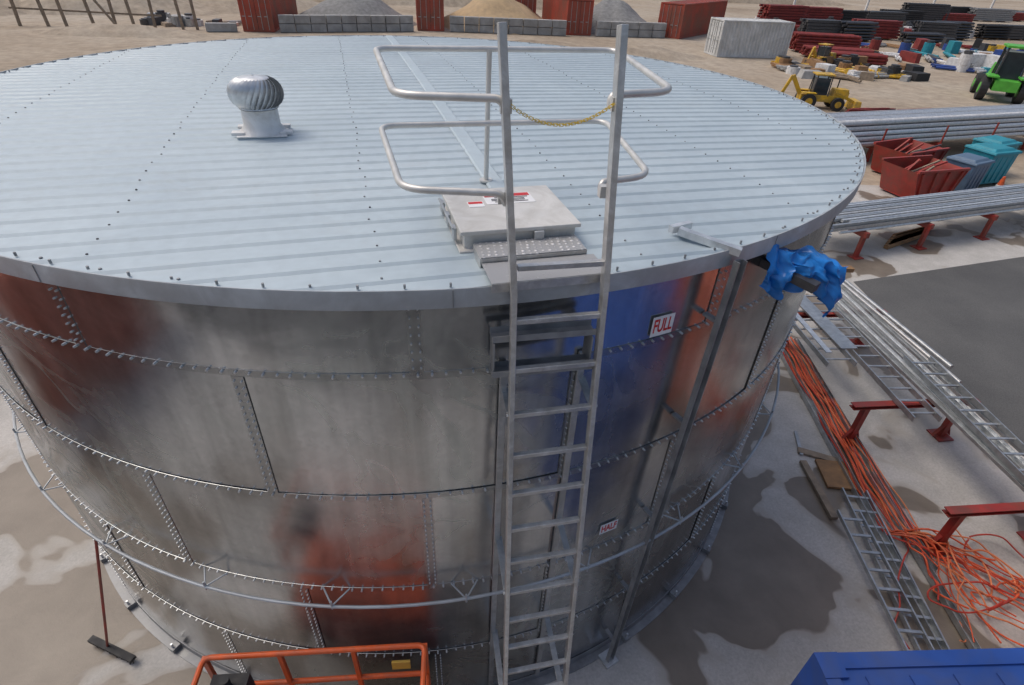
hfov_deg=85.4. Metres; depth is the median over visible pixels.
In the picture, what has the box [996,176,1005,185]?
traffic cone
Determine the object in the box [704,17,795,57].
shipping container
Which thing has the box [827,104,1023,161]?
pipe rack
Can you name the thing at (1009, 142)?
plastic bin
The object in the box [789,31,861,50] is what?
red pipe stack
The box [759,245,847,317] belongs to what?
blue tarp
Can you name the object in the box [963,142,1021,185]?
plastic bin
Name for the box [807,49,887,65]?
red pipe stack
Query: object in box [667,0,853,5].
earth mound
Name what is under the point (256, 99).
turbine roof vent
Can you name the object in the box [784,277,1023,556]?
cable tray rack
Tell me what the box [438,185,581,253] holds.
roof hatch
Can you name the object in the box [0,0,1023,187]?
ground
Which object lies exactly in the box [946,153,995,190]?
plastic bin
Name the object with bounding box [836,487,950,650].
aluminium ladder
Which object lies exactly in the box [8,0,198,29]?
timber post fence
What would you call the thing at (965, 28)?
steel section stack
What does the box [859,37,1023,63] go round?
material pile
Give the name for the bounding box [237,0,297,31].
shipping container
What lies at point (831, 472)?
plywood offcut
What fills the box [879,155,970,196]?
skip bin
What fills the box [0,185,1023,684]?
concrete pavement
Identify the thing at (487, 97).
guard rail
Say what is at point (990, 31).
steel section stack
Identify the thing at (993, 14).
steel section stack
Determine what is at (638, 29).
concrete block wall
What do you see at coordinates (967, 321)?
asphalt road
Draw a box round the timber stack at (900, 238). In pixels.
[883,227,923,248]
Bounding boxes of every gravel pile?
[294,0,416,25]
[591,0,645,34]
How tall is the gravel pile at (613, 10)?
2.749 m
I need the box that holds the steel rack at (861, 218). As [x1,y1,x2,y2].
[831,183,1023,259]
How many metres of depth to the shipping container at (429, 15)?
50.18 m
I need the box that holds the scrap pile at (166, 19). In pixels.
[139,10,241,26]
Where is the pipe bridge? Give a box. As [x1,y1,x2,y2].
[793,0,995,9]
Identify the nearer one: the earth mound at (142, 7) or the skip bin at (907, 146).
the skip bin at (907, 146)
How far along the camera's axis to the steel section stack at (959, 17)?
85.57 m
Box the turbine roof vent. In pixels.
[227,74,292,137]
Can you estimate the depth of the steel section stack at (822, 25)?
57.61 m
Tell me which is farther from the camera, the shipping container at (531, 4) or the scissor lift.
the shipping container at (531, 4)
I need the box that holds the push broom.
[87,540,136,663]
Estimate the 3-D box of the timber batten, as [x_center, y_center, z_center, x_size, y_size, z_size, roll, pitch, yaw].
[2.067,-0.545,3.884,0.616,0.105,0.416,-22,42,-31]
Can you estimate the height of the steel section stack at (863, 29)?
1.815 m
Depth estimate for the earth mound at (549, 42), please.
44.49 m
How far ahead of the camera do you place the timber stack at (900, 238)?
15.89 m
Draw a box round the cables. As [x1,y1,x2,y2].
[780,337,1023,649]
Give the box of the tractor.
[969,43,1023,103]
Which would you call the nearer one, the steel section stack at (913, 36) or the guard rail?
the guard rail
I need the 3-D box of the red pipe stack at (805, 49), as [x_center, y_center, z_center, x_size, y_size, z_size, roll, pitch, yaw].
[27.430,-24.474,46.924,5.680,0.826,1.680,5,35,3]
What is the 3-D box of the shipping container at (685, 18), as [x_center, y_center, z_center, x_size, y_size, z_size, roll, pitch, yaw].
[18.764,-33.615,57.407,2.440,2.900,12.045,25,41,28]
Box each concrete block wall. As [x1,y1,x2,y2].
[205,22,237,31]
[277,14,413,32]
[450,16,566,35]
[595,21,666,37]
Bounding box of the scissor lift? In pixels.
[191,642,430,684]
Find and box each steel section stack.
[757,4,809,24]
[797,18,842,32]
[805,6,843,19]
[838,10,867,20]
[838,20,879,41]
[851,18,903,39]
[860,10,908,21]
[880,9,925,21]
[898,31,945,42]
[900,2,952,20]
[911,20,960,39]
[936,20,974,40]
[940,13,975,21]
[951,6,975,13]
[967,7,1016,21]
[973,24,1013,39]
[1001,24,1023,40]
[1012,12,1023,21]
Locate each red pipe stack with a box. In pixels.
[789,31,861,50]
[799,44,873,55]
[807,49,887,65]
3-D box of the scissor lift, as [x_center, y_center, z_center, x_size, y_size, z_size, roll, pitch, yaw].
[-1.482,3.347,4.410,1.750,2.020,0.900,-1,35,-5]
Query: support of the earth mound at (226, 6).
on the ground
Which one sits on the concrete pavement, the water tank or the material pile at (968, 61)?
the water tank
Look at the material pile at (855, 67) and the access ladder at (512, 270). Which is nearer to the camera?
the access ladder at (512, 270)
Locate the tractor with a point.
(1005, 73)
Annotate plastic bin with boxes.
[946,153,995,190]
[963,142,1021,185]
[972,135,1022,149]
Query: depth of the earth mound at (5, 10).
48.40 m
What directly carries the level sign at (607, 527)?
attached to the water tank
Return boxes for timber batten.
[759,259,854,293]
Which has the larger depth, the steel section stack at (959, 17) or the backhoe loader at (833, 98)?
the steel section stack at (959, 17)
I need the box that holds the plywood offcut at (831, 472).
[797,447,856,519]
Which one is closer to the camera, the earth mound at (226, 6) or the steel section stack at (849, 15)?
the earth mound at (226, 6)
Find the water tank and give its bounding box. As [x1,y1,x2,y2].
[0,35,865,684]
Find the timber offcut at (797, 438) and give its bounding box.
[794,431,802,455]
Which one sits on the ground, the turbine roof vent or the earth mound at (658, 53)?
the earth mound at (658, 53)
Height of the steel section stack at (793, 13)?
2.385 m
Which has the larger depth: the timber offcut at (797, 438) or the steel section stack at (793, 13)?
the steel section stack at (793, 13)
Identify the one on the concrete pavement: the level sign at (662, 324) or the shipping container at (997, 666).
the shipping container at (997, 666)
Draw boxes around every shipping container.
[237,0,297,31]
[415,0,443,30]
[515,0,536,13]
[542,0,593,35]
[658,0,727,38]
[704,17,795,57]
[791,648,1023,684]
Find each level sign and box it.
[599,519,617,534]
[649,312,675,337]
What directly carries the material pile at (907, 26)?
on the ground
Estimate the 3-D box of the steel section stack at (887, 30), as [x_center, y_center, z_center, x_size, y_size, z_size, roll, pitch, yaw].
[39.824,-34.461,61.100,5.483,1.815,1.500,1,35,-3]
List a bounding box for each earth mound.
[0,0,26,15]
[19,0,220,16]
[19,23,216,37]
[197,0,318,13]
[312,0,596,9]
[507,39,593,46]
[606,45,709,60]
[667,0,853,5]
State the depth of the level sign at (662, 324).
3.58 m
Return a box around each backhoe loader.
[781,71,861,111]
[804,43,835,62]
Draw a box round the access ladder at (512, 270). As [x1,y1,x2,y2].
[473,22,628,684]
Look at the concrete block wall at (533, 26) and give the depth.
51.03 m
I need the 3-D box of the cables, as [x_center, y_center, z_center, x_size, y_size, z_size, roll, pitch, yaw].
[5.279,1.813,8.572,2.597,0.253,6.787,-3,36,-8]
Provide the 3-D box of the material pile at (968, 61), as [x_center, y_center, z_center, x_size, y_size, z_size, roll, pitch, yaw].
[38.011,-22.955,44.968,6.136,1.481,6.888,26,41,29]
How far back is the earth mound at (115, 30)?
40.90 m
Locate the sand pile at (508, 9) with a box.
[444,0,552,34]
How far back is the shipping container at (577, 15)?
52.44 m
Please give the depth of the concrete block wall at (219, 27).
44.50 m
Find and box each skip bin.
[870,137,949,172]
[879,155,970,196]
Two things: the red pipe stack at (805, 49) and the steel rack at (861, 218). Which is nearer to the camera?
the steel rack at (861, 218)
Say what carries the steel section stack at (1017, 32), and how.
on the ground
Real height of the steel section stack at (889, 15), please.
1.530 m
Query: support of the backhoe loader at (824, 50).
on the ground
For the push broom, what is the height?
1.940 m
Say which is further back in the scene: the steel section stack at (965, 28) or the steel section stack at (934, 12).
the steel section stack at (934, 12)
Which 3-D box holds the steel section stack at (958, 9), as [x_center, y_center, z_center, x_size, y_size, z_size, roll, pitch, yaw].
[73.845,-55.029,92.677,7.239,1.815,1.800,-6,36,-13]
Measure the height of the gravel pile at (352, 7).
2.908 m
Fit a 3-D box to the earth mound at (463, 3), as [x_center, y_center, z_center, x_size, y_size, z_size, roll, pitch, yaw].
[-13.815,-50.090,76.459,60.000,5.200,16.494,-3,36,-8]
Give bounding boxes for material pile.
[755,16,974,38]
[770,54,930,82]
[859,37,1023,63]
[930,50,999,72]
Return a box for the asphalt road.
[854,257,1023,442]
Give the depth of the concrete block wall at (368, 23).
47.40 m
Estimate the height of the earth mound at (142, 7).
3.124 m
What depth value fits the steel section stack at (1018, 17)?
94.71 m
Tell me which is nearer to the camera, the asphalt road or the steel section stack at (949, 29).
the asphalt road
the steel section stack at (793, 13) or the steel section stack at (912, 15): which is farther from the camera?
the steel section stack at (912, 15)
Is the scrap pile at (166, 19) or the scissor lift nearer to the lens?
the scissor lift
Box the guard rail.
[373,45,671,206]
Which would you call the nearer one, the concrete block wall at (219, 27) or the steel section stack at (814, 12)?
the concrete block wall at (219, 27)
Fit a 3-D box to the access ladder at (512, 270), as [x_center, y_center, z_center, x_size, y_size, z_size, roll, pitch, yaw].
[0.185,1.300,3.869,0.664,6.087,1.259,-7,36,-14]

